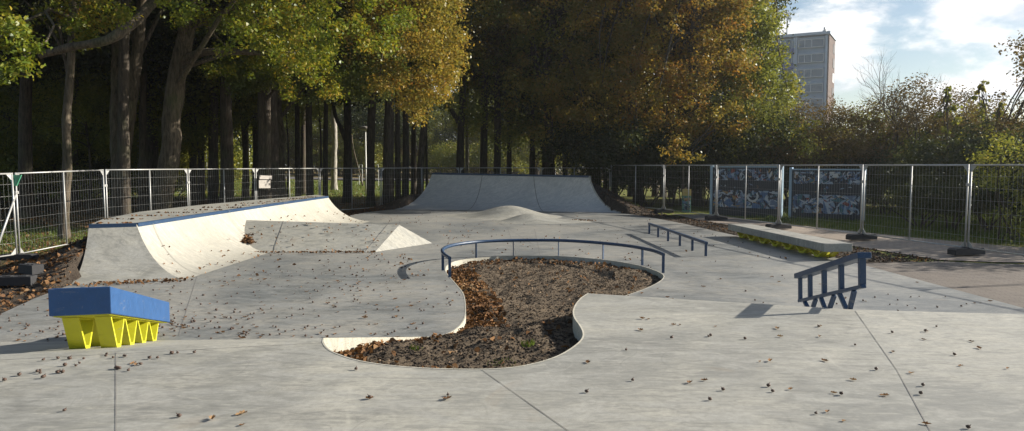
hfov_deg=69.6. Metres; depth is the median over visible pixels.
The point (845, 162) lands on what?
shrub
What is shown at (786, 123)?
shrub
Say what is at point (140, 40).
oak tree
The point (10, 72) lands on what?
oak tree
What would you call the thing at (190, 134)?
young tree
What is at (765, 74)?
lime tree
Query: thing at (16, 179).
fence brace
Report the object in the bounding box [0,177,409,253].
leaf litter
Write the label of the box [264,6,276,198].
oak tree
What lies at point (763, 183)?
graffiti wall
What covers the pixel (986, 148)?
shrub
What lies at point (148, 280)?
leaf litter
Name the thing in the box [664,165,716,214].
fence
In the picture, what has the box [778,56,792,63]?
window
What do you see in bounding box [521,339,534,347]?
grass tuft
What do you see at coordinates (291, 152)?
shrub
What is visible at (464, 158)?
shrub
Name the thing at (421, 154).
oak tree
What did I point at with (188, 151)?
young tree
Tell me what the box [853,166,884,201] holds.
shrub
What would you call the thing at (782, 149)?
shrub
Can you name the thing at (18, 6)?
oak tree
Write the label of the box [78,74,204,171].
young tree
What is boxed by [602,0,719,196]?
maple tree
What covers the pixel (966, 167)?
fence
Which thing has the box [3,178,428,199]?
grass
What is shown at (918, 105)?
shrub
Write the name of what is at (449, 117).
forest tree
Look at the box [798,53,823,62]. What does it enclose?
window
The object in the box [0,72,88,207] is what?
young tree
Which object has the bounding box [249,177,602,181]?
road
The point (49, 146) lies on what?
young tree
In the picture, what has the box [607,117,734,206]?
shrub
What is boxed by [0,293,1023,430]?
pavement
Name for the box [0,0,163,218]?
oak tree
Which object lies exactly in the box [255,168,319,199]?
fence
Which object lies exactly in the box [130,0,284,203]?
oak tree
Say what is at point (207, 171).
shrub
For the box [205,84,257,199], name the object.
oak tree
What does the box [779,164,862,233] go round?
fence
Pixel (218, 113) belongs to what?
forest tree
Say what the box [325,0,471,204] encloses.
oak tree
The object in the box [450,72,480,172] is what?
oak tree
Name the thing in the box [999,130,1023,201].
shrub
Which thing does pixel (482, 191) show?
quarter pipe
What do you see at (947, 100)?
sapling
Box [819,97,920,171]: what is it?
shrub
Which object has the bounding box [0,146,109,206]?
shrub
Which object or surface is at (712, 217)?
fence weight
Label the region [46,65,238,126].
forest tree
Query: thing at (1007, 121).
maple tree
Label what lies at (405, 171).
oak tree
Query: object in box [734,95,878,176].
shrub
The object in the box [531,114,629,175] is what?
shrub
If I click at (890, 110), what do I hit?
bare tree
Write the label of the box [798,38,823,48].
window
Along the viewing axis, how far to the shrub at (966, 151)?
26.05 m
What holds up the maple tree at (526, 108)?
on the ground at (74, 268)
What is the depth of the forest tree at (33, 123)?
43.18 m
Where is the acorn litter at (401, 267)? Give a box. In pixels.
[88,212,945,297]
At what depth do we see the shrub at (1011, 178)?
19.29 m
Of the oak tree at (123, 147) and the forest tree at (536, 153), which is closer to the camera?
the oak tree at (123, 147)
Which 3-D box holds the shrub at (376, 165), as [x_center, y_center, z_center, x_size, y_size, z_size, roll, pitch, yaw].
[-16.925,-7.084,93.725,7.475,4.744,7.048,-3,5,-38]
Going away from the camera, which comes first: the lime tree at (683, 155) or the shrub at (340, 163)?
the lime tree at (683, 155)
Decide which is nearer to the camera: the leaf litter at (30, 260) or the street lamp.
the leaf litter at (30, 260)
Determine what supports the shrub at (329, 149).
on the ground at (74, 268)
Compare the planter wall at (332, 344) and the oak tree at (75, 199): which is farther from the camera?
the oak tree at (75, 199)
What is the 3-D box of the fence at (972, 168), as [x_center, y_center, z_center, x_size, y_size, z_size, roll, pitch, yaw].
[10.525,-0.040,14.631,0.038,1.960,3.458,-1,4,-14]
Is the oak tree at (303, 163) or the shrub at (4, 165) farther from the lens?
the oak tree at (303, 163)
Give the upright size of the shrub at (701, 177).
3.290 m
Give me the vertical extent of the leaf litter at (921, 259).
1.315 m
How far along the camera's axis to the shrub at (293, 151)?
91.15 m
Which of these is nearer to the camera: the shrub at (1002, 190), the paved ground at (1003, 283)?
the paved ground at (1003, 283)
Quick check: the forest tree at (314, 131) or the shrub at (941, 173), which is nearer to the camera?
the shrub at (941, 173)
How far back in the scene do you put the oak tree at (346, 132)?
42.66 m
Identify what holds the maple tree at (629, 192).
on the ground at (74, 268)
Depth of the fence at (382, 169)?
35.33 m
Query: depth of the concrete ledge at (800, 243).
17.34 m
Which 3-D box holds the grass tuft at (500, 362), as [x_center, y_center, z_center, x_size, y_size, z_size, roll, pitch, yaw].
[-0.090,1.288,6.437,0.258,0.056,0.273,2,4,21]
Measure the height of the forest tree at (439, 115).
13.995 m
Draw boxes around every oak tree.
[0,0,105,238]
[0,0,133,56]
[0,0,135,14]
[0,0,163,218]
[0,38,38,90]
[8,26,108,206]
[14,0,216,211]
[37,0,425,210]
[77,0,221,207]
[109,0,169,217]
[111,0,336,202]
[117,0,130,215]
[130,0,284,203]
[146,0,379,197]
[160,77,205,201]
[188,2,219,204]
[194,0,421,199]
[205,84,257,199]
[219,0,354,197]
[243,107,249,197]
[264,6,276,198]
[282,76,356,196]
[290,3,380,195]
[294,0,366,195]
[300,106,305,194]
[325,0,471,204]
[330,110,337,189]
[332,88,394,202]
[334,0,479,205]
[340,0,477,199]
[341,0,500,196]
[352,136,363,185]
[383,26,490,186]
[403,0,513,193]
[410,84,416,194]
[417,0,530,172]
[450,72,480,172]
[455,0,564,173]
[458,0,572,173]
[492,0,612,174]
[553,0,683,193]
[570,0,768,197]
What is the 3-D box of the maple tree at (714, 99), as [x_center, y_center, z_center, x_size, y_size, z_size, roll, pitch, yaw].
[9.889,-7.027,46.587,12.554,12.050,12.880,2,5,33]
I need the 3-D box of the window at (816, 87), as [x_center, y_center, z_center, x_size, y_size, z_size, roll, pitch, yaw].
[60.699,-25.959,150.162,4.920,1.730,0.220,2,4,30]
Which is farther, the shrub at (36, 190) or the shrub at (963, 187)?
the shrub at (36, 190)
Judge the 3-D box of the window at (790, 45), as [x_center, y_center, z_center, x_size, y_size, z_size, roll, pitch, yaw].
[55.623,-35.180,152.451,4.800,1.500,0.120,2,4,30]
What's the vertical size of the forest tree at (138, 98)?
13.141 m
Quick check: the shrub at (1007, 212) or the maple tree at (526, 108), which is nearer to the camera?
the shrub at (1007, 212)
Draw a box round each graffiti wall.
[710,166,783,217]
[788,167,866,220]
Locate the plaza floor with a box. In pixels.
[0,209,1023,341]
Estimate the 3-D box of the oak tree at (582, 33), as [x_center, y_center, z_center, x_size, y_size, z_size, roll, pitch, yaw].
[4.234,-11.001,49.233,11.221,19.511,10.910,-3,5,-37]
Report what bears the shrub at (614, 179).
on the ground at (74, 268)
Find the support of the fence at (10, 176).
on the ground at (74, 268)
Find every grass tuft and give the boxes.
[409,344,422,350]
[487,358,515,366]
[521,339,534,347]
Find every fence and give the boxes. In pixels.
[0,173,17,256]
[14,169,105,252]
[105,169,187,217]
[188,168,255,205]
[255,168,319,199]
[320,168,380,209]
[381,167,458,204]
[460,167,539,173]
[541,167,609,189]
[611,165,663,208]
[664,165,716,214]
[716,165,779,223]
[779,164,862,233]
[862,164,968,246]
[967,164,1023,255]
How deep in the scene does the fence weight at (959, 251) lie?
16.28 m
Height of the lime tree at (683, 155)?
5.219 m
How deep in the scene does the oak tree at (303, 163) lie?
51.72 m
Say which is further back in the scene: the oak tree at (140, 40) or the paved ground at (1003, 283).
the oak tree at (140, 40)
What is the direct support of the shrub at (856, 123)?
on the ground at (74, 268)
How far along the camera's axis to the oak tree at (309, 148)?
38.71 m
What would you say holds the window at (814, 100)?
in the tower block
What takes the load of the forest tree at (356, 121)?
on the ground at (74, 268)
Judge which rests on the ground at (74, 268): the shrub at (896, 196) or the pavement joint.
the shrub at (896, 196)
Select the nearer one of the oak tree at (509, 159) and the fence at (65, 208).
the fence at (65, 208)
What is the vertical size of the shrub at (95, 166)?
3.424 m
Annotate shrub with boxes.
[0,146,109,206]
[0,147,57,209]
[0,160,61,197]
[34,145,137,204]
[79,149,137,200]
[136,155,207,197]
[178,155,219,183]
[205,148,250,183]
[284,125,322,174]
[284,136,318,170]
[291,141,341,174]
[313,135,356,174]
[314,129,382,174]
[328,139,382,176]
[352,142,402,176]
[394,136,451,166]
[394,141,438,177]
[416,145,464,172]
[428,137,476,171]
[443,139,491,173]
[464,135,528,173]
[464,148,501,172]
[487,151,529,173]
[492,142,540,173]
[526,147,561,172]
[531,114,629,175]
[555,115,656,193]
[568,150,658,193]
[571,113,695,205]
[597,148,691,206]
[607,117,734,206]
[636,154,725,205]
[649,109,777,204]
[680,154,732,198]
[684,90,817,164]
[701,145,797,194]
[705,82,831,178]
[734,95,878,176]
[760,111,838,199]
[768,146,833,205]
[780,93,896,176]
[817,148,904,190]
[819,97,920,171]
[821,110,906,191]
[847,144,929,208]
[848,72,968,203]
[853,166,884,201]
[864,81,1020,158]
[865,168,927,214]
[868,169,978,227]
[873,116,1005,187]
[883,113,1021,216]
[899,169,1010,229]
[900,142,956,183]
[907,100,1022,199]
[921,95,1023,183]
[925,169,1023,231]
[939,110,1023,216]
[944,115,1023,187]
[978,171,1023,224]
[984,182,1023,219]
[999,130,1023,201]
[1008,176,1023,196]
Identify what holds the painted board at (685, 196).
on the ground at (74, 268)
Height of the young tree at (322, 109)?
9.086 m
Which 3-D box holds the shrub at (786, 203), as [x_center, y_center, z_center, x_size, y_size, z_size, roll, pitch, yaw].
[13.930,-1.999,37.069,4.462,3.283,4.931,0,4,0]
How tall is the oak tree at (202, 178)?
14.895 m
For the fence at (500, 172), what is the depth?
38.03 m
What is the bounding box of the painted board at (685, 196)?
[682,189,690,212]
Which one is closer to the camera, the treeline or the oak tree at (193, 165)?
the oak tree at (193, 165)
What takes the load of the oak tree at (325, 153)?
on the ground at (74, 268)
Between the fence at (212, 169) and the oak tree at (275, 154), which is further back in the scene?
the oak tree at (275, 154)
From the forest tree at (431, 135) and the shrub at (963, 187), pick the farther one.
the forest tree at (431, 135)
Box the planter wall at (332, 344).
[322,255,664,368]
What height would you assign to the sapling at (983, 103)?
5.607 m
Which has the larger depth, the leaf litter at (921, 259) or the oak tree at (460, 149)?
the oak tree at (460, 149)
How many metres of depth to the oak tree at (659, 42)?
42.87 m
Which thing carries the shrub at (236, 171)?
on the ground at (74, 268)
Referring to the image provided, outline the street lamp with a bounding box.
[358,126,366,194]
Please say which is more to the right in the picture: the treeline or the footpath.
the footpath
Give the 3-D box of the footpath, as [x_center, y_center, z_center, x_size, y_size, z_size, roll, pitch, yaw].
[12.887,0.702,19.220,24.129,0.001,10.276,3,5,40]
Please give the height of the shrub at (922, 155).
4.169 m
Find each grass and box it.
[0,223,88,254]
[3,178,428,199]
[746,208,1023,245]
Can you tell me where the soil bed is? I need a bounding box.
[347,259,660,368]
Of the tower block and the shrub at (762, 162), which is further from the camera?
the tower block
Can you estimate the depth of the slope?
7.38 m
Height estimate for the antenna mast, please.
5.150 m
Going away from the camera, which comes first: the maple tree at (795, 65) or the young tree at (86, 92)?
the young tree at (86, 92)
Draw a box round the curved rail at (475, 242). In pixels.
[440,239,664,276]
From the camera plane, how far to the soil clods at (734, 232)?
23.25 m
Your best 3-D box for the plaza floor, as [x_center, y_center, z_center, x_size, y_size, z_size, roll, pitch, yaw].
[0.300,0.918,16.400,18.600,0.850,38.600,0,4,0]
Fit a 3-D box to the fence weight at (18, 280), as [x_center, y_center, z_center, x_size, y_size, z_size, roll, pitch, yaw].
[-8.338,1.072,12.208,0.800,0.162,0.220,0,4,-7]
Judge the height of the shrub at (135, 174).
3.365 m
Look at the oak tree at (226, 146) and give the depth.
32.51 m
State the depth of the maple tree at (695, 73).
35.48 m
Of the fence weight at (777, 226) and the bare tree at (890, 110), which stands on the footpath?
the fence weight at (777, 226)
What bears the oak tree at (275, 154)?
on the ground at (74, 268)
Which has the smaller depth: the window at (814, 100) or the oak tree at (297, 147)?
the oak tree at (297, 147)
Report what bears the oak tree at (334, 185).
on the ground at (74, 268)
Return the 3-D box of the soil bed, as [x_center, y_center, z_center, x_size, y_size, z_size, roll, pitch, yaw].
[0.562,1.172,11.079,4.244,0.478,10.724,0,4,3]
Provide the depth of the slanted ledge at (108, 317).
6.82 m
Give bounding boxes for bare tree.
[854,47,975,206]
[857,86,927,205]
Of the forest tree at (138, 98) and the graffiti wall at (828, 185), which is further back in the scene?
the forest tree at (138, 98)
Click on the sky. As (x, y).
(956, 40)
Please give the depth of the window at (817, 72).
149.90 m
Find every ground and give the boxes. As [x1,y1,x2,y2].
[0,169,1023,313]
[866,261,1023,307]
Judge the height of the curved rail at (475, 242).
0.379 m
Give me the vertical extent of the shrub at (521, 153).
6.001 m
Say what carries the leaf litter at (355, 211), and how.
on the ground at (74, 268)
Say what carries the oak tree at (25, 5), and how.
on the ground at (74, 268)
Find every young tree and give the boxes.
[0,63,100,204]
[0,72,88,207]
[17,63,149,212]
[50,78,135,196]
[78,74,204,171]
[138,72,244,204]
[160,104,207,167]
[183,72,291,200]
[238,95,322,196]
[287,97,342,193]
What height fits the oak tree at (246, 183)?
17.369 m
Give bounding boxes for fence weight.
[0,253,38,259]
[0,275,37,285]
[18,263,43,274]
[654,209,673,212]
[705,215,727,219]
[765,223,791,228]
[846,233,876,239]
[947,247,984,254]
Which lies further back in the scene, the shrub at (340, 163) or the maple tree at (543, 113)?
the shrub at (340, 163)
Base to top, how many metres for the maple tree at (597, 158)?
4.874 m
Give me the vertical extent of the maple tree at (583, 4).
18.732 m
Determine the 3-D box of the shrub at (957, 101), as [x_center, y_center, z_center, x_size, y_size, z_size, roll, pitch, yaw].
[21.513,-3.520,36.595,6.524,6.350,6.491,0,4,0]
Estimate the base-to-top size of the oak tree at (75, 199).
16.380 m
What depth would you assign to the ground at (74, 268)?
28.72 m
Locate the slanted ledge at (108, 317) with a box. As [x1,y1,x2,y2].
[48,286,169,348]
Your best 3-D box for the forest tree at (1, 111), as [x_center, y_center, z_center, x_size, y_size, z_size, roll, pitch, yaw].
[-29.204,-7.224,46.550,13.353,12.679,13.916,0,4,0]
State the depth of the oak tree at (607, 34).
44.45 m
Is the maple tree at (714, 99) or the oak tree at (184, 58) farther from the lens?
the maple tree at (714, 99)
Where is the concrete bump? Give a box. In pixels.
[442,206,592,223]
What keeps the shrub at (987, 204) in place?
on the ground at (74, 268)
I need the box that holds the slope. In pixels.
[0,338,313,354]
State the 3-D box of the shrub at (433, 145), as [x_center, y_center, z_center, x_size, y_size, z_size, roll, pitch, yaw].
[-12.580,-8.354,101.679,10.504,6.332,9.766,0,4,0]
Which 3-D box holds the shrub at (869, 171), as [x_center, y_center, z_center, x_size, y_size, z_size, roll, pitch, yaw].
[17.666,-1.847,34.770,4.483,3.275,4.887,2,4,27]
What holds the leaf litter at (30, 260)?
on the ground at (74, 268)
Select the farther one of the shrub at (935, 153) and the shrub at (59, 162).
the shrub at (59, 162)
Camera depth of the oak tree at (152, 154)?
37.59 m
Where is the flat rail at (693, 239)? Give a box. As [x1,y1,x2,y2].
[648,223,707,255]
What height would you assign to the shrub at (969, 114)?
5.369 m
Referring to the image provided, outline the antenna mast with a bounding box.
[786,10,790,32]
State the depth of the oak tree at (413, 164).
49.71 m
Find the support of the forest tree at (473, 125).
on the ground at (74, 268)
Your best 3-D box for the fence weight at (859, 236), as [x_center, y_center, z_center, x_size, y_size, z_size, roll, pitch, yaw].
[9.330,0.558,19.683,0.800,0.164,0.240,-1,4,-13]
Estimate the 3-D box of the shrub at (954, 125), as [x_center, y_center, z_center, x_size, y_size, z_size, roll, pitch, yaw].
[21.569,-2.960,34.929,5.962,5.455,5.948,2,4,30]
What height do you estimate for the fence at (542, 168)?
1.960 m
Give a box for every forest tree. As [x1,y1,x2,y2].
[0,48,109,198]
[0,65,136,198]
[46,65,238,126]
[78,66,218,153]
[131,132,252,168]
[157,81,282,148]
[186,108,252,181]
[283,91,340,143]
[283,101,366,174]
[300,98,361,175]
[337,86,442,178]
[351,101,418,175]
[375,90,450,165]
[375,105,449,175]
[427,115,472,152]
[444,88,493,145]
[447,88,524,173]
[516,116,555,174]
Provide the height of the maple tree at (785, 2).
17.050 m
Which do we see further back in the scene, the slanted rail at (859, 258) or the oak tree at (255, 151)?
the oak tree at (255, 151)
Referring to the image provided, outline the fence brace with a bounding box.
[0,175,21,241]
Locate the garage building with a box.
[469,148,555,174]
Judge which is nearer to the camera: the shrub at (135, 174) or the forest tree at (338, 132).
the shrub at (135, 174)
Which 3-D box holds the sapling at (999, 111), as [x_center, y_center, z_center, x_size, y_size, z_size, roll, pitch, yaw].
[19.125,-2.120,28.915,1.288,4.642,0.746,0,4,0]
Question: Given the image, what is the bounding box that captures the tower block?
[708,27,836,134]
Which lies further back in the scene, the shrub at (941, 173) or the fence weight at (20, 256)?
the shrub at (941, 173)
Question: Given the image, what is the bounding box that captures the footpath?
[674,214,1023,262]
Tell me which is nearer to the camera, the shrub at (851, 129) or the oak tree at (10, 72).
the oak tree at (10, 72)
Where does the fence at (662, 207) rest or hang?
on the ground at (74, 268)
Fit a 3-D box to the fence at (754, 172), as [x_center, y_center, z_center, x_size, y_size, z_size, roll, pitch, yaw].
[7.890,-0.736,24.907,0.038,1.960,3.853,-1,4,-13]
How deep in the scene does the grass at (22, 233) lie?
21.79 m
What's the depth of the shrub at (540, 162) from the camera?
92.35 m
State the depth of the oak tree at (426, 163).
45.83 m
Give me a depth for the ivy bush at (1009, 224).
19.40 m
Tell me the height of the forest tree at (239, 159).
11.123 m
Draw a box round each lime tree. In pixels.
[658,100,758,210]
[703,0,808,133]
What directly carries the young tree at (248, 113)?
on the ground at (74, 268)
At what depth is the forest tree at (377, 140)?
101.48 m
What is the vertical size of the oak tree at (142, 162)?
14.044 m
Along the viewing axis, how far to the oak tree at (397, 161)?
39.74 m
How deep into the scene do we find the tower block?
150.19 m
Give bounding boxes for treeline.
[285,89,667,175]
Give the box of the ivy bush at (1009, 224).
[963,128,1023,243]
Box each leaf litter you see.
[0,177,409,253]
[0,236,86,310]
[66,196,786,286]
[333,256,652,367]
[344,207,383,215]
[592,181,932,261]
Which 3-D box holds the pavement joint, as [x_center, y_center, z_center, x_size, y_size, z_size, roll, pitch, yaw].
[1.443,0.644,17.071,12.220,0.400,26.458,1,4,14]
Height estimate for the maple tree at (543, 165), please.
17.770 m
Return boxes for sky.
[285,0,1023,169]
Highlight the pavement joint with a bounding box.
[2,223,930,430]
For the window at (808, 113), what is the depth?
150.23 m
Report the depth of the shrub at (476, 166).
95.52 m
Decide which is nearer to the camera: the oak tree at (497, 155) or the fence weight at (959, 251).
the fence weight at (959, 251)
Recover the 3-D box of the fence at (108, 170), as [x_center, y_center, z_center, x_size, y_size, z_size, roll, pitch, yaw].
[-10.870,-0.420,22.172,0.041,1.960,3.709,1,4,10]
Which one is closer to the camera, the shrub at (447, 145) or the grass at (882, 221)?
the grass at (882, 221)
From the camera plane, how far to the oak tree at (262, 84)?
28.41 m
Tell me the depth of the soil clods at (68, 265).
13.19 m
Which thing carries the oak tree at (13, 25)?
on the ground at (74, 268)
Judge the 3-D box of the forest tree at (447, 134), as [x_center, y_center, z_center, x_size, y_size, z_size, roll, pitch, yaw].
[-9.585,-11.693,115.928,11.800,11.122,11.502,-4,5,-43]
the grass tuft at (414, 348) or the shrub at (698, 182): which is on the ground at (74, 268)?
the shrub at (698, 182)
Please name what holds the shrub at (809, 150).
on the ground at (74, 268)
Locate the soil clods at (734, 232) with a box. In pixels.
[596,184,948,262]
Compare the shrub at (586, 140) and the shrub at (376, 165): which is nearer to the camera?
the shrub at (586, 140)
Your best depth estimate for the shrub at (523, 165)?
87.20 m
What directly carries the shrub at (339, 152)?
on the ground at (74, 268)
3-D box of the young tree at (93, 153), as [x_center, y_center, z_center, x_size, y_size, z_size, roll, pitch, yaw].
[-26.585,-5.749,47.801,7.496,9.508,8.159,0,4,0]
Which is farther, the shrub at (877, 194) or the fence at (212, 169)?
the shrub at (877, 194)
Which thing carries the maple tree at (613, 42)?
on the ground at (74, 268)
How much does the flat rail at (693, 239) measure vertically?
0.325 m
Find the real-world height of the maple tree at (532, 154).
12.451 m
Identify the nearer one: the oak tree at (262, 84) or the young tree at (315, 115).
the oak tree at (262, 84)
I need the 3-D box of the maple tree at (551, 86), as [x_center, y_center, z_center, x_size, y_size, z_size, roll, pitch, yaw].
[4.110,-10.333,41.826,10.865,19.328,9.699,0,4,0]
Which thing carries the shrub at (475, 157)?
on the ground at (74, 268)
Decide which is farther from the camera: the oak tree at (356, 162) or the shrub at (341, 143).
the shrub at (341, 143)
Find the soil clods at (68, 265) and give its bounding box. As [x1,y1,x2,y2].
[0,236,87,309]
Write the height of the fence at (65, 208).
1.960 m
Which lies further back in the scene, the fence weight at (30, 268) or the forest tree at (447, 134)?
the forest tree at (447, 134)
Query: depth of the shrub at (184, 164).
46.93 m
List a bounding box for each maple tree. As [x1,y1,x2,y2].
[434,0,566,173]
[453,7,617,174]
[475,3,646,174]
[477,0,596,174]
[494,0,657,174]
[519,14,672,184]
[522,1,703,187]
[555,0,687,202]
[556,0,724,196]
[581,17,754,196]
[601,0,770,205]
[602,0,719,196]
[636,3,802,116]
[642,0,797,68]
[981,32,1023,163]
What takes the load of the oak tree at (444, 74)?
on the ground at (74, 268)
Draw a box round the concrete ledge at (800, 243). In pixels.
[728,224,851,256]
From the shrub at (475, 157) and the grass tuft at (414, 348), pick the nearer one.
the grass tuft at (414, 348)
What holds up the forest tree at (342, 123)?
on the ground at (74, 268)
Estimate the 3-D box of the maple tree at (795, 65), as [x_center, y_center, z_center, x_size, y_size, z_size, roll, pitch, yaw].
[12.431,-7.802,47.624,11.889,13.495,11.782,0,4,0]
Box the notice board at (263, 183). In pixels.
[258,175,271,187]
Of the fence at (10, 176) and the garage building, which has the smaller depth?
the fence at (10, 176)
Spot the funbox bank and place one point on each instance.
(344, 236)
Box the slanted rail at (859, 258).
[794,252,871,308]
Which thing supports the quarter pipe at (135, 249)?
on the plaza floor
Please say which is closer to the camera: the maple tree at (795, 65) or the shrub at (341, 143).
the maple tree at (795, 65)
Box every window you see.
[770,41,792,49]
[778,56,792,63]
[797,83,822,92]
[797,98,822,106]
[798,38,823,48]
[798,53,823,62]
[798,68,823,77]
[799,113,821,121]
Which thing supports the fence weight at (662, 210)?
on the ground at (74, 268)
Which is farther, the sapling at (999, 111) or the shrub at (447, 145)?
the shrub at (447, 145)
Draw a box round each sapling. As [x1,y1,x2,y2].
[934,85,962,173]
[968,80,993,136]
[985,101,1009,134]
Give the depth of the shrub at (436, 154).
87.86 m
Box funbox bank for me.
[244,220,430,251]
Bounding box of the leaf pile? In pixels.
[240,234,255,243]
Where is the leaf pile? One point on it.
(245, 240)
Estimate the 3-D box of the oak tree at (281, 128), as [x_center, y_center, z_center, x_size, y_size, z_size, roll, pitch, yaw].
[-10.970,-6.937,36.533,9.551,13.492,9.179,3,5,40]
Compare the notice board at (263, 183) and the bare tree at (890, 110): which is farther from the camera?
the bare tree at (890, 110)
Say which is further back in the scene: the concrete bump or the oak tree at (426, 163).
the oak tree at (426, 163)
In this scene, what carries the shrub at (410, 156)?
on the ground at (74, 268)
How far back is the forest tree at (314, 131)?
92.46 m
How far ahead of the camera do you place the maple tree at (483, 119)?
41.95 m
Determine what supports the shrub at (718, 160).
on the ground at (74, 268)
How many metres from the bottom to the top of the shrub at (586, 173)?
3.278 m
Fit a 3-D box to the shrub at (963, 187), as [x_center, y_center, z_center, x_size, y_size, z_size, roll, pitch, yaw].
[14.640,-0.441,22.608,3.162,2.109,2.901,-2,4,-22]
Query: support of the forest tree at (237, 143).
on the ground at (74, 268)
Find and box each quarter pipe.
[71,195,368,284]
[398,173,620,212]
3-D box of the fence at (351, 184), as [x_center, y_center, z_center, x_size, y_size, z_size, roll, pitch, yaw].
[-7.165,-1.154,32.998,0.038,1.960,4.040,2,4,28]

